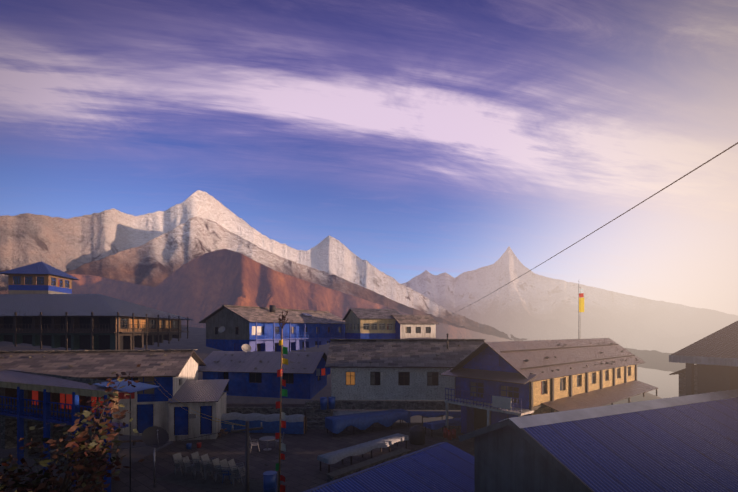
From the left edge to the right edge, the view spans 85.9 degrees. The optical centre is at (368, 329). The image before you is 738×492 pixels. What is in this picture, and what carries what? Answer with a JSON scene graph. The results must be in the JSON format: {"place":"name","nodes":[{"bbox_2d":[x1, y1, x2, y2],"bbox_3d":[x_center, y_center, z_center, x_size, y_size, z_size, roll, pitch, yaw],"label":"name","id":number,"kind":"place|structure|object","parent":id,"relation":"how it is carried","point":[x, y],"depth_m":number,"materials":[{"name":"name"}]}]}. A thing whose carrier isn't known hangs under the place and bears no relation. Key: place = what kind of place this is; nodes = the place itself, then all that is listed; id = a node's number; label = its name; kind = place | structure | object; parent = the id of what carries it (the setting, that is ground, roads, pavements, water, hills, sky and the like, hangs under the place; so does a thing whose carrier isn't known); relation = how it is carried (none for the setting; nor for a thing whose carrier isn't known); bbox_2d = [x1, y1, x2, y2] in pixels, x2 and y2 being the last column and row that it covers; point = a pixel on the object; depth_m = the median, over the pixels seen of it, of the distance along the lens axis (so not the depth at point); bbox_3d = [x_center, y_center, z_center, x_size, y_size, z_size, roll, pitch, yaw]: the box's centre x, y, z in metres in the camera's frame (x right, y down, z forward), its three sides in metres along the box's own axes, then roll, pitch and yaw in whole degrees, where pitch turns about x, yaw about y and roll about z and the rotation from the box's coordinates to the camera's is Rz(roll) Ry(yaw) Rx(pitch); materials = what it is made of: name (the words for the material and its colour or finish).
{"place":"outdoors","nodes":[
{"label":"outdoors","id":0,"kind":"place"},
{"bbox_2d":[0,326,662,491],"bbox_3d":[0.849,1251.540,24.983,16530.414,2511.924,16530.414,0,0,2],"label":"ground","id":1,"kind":"structure","parent":0,"point":[196,339],"depth_m":33.47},
{"bbox_2d":[0,261,78,293],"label":"tower building","id":2,"kind":"structure","parent":1,"relation":"on","point":[41,277],"depth_m":69.20,"materials":[{"name":"blue painted metal"},{"name":"wood"},{"name":"glass"}]},
{"bbox_2d":[0,369,158,491],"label":"building","id":3,"kind":"structure","parent":1,"relation":"on","point":[28,399],"depth_m":20.48,"materials":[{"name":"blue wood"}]},
{"bbox_2d":[0,294,192,350],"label":"building","id":4,"kind":"structure","parent":1,"relation":"on","point":[86,321],"depth_m":47.34,"materials":[{"name":"grey metal"}]},
{"bbox_2d":[0,349,229,440],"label":"slate house","id":5,"kind":"structure","parent":1,"relation":"on","point":[173,373],"depth_m":27.40,"materials":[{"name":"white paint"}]},
{"bbox_2d":[198,344,326,398],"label":"blue shed","id":6,"kind":"structure","parent":1,"relation":"on","point":[246,371],"depth_m":34.59,"materials":[{"name":"paint"}]},
{"bbox_2d":[199,305,345,351],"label":"house","id":7,"kind":"structure","parent":1,"relation":"on","point":[231,328],"depth_m":55.76,"materials":[{"name":"paint"}]},
{"bbox_2d":[90,422,473,491],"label":"courtyard paving","id":8,"kind":"structure","parent":1,"relation":"on","point":[300,471],"depth_m":23.30,"materials":[{"name":"grey stone"}]},
{"bbox_2d":[0,364,144,491],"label":"tree","id":9,"kind":"object","parent":8,"relation":"on","point":[84,449],"depth_m":6.48,"materials":[{"name":"brown plant"}]},
{"bbox_2d":[142,426,168,486],"bbox_3d":[-10.177,6.085,18.887,1.141,2.835,0.863,0,0,-30],"label":"dish on post","id":10,"kind":"object","parent":8,"relation":"on","point":[152,435],"depth_m":18.94,"materials":[{"name":"metal"}]},
{"bbox_2d":[172,432,283,491],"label":"stacked chairs","id":11,"kind":"object","parent":8,"relation":"on","point":[231,469],"depth_m":19.73,"materials":[{"name":"plastic"}]},
{"bbox_2d":[231,421,262,491],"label":"utility pole","id":12,"kind":"object","parent":8,"relation":"on","point":[247,429],"depth_m":11.28,"materials":[{"name":"wood"}]},
{"bbox_2d":[2,142,737,453],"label":"service wires","id":13,"kind":"object","parent":12,"relation":"hanging from","point":[470,304],"depth_m":8.64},
{"bbox_2d":[221,411,306,433],"bbox_3d":[-8.308,6.702,29.254,7.564,1.600,0.976,0,0,7],"label":"wood rack tarp","id":14,"kind":"object","parent":8,"relation":"on","point":[296,423],"depth_m":28.75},
{"bbox_2d":[275,310,288,491],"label":"prayer flag pole","id":15,"kind":"object","parent":8,"relation":"on","point":[282,446],"depth_m":12.76,"materials":[{"name":"multicoloured wood"}]},
{"bbox_2d":[120,368,480,479],"bbox_3d":[-3.875,5.303,21.861,25.372,4.409,25.227,0,0,2],"label":"yard clutter","id":16,"kind":"object","parent":8,"relation":"on","point":[448,434],"depth_m":27.88,"materials":[{"name":"grey plastic"}]},
{"bbox_2d":[259,409,460,482],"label":"tables","id":17,"kind":"object","parent":8,"relation":"on","point":[337,422],"depth_m":27.74,"materials":[{"name":"blue wood"}]},
{"bbox_2d":[409,425,424,444],"bbox_3d":[3.196,6.932,26.302,1.040,1.140,1.024,0,0,2],"label":"black water tank","id":18,"kind":"object","parent":8,"relation":"on","point":[416,434],"depth_m":25.88,"materials":[{"name":"black plastic"}]},
{"bbox_2d":[226,400,473,455],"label":"terrace walls","id":19,"kind":"structure","parent":1,"relation":"on","point":[316,415],"depth_m":32.53,"materials":[{"name":"grey stone"}]},
{"bbox_2d":[343,308,406,338],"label":"cream house","id":20,"kind":"structure","parent":1,"relation":"on","point":[362,323],"depth_m":61.15,"materials":[{"name":"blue paint"}]},
{"bbox_2d":[303,442,473,491],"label":"roof","id":21,"kind":"structure","parent":1,"relation":"on","point":[443,467],"depth_m":11.30,"materials":[{"name":"blue corrugated metal"}]},
{"bbox_2d":[325,333,484,400],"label":"house","id":22,"kind":"structure","parent":1,"relation":"on","point":[387,369],"depth_m":33.27,"materials":[{"name":"brown stone"}]},
{"bbox_2d":[391,315,438,338],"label":"house","id":23,"kind":"structure","parent":1,"relation":"on","point":[417,326],"depth_m":61.59,"materials":[{"name":"white paint"}]},
{"bbox_2d":[439,338,657,433],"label":"house","id":24,"kind":"structure","parent":1,"relation":"on","point":[502,380],"depth_m":27.90,"materials":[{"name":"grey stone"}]},
{"bbox_2d":[578,279,583,311],"bbox_3d":[18.986,1.227,35.566,0.532,11.551,0.258,0,0,7],"label":"flag","id":25,"kind":"object","parent":1,"relation":"on","point":[581,303],"depth_m":35.52,"materials":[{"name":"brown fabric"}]},
{"bbox_2d":[458,389,737,491],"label":"building","id":26,"kind":"structure","parent":1,"relation":"on","point":[687,443],"depth_m":8.94,"materials":[{"name":"blue corrugated metal"},{"name":"grey stone"}]},
{"bbox_2d":[669,364,696,395],"bbox_3d":[19.495,4.852,20.232,5.600,7.300,4.600,0,0,-25],"label":"narrow house veranda","id":27,"kind":"object","parent":1,"relation":"on","point":[682,382],"depth_m":20.72,"materials":[{"name":"brown wood"}]},
{"bbox_2d":[669,321,737,394],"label":"dark house","id":28,"kind":"structure","parent":1,"relation":"on","point":[713,356],"depth_m":14.10,"materials":[{"name":"grey stone"}]},
{"bbox_2d":[0,216,675,371],"bbox_3d":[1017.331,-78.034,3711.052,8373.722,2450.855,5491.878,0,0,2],"label":"mountain buttress","id":29,"kind":"structure","parent":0,"point":[155,262],"depth_m":4320.15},
{"bbox_2d":[0,190,695,370],"bbox_3d":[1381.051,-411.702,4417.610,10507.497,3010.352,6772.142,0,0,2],"label":"annapurna mountains","id":30,"kind":"structure","parent":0,"point":[64,244],"depth_m":4869.15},
{"bbox_2d":[0,0,737,315],"label":"sky","id":31,"kind":"structure","parent":0,"point":[437,137],"materials":[{"name":"blue"}]},
{"bbox_2d":[69,249,678,397],"bbox_3d":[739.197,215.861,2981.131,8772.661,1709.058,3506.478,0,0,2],"label":"mountain spur","id":32,"kind":"structure","parent":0,"point":[197,290],"depth_m":3099.85,"materials":[{"name":"brown stone"}]},
{"bbox_2d":[402,246,737,352],"bbox_3d":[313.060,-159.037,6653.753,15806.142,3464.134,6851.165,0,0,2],"label":"mountains","id":33,"kind":"structure","parent":0,"point":[530,306],"depth_m":7760.83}
]}

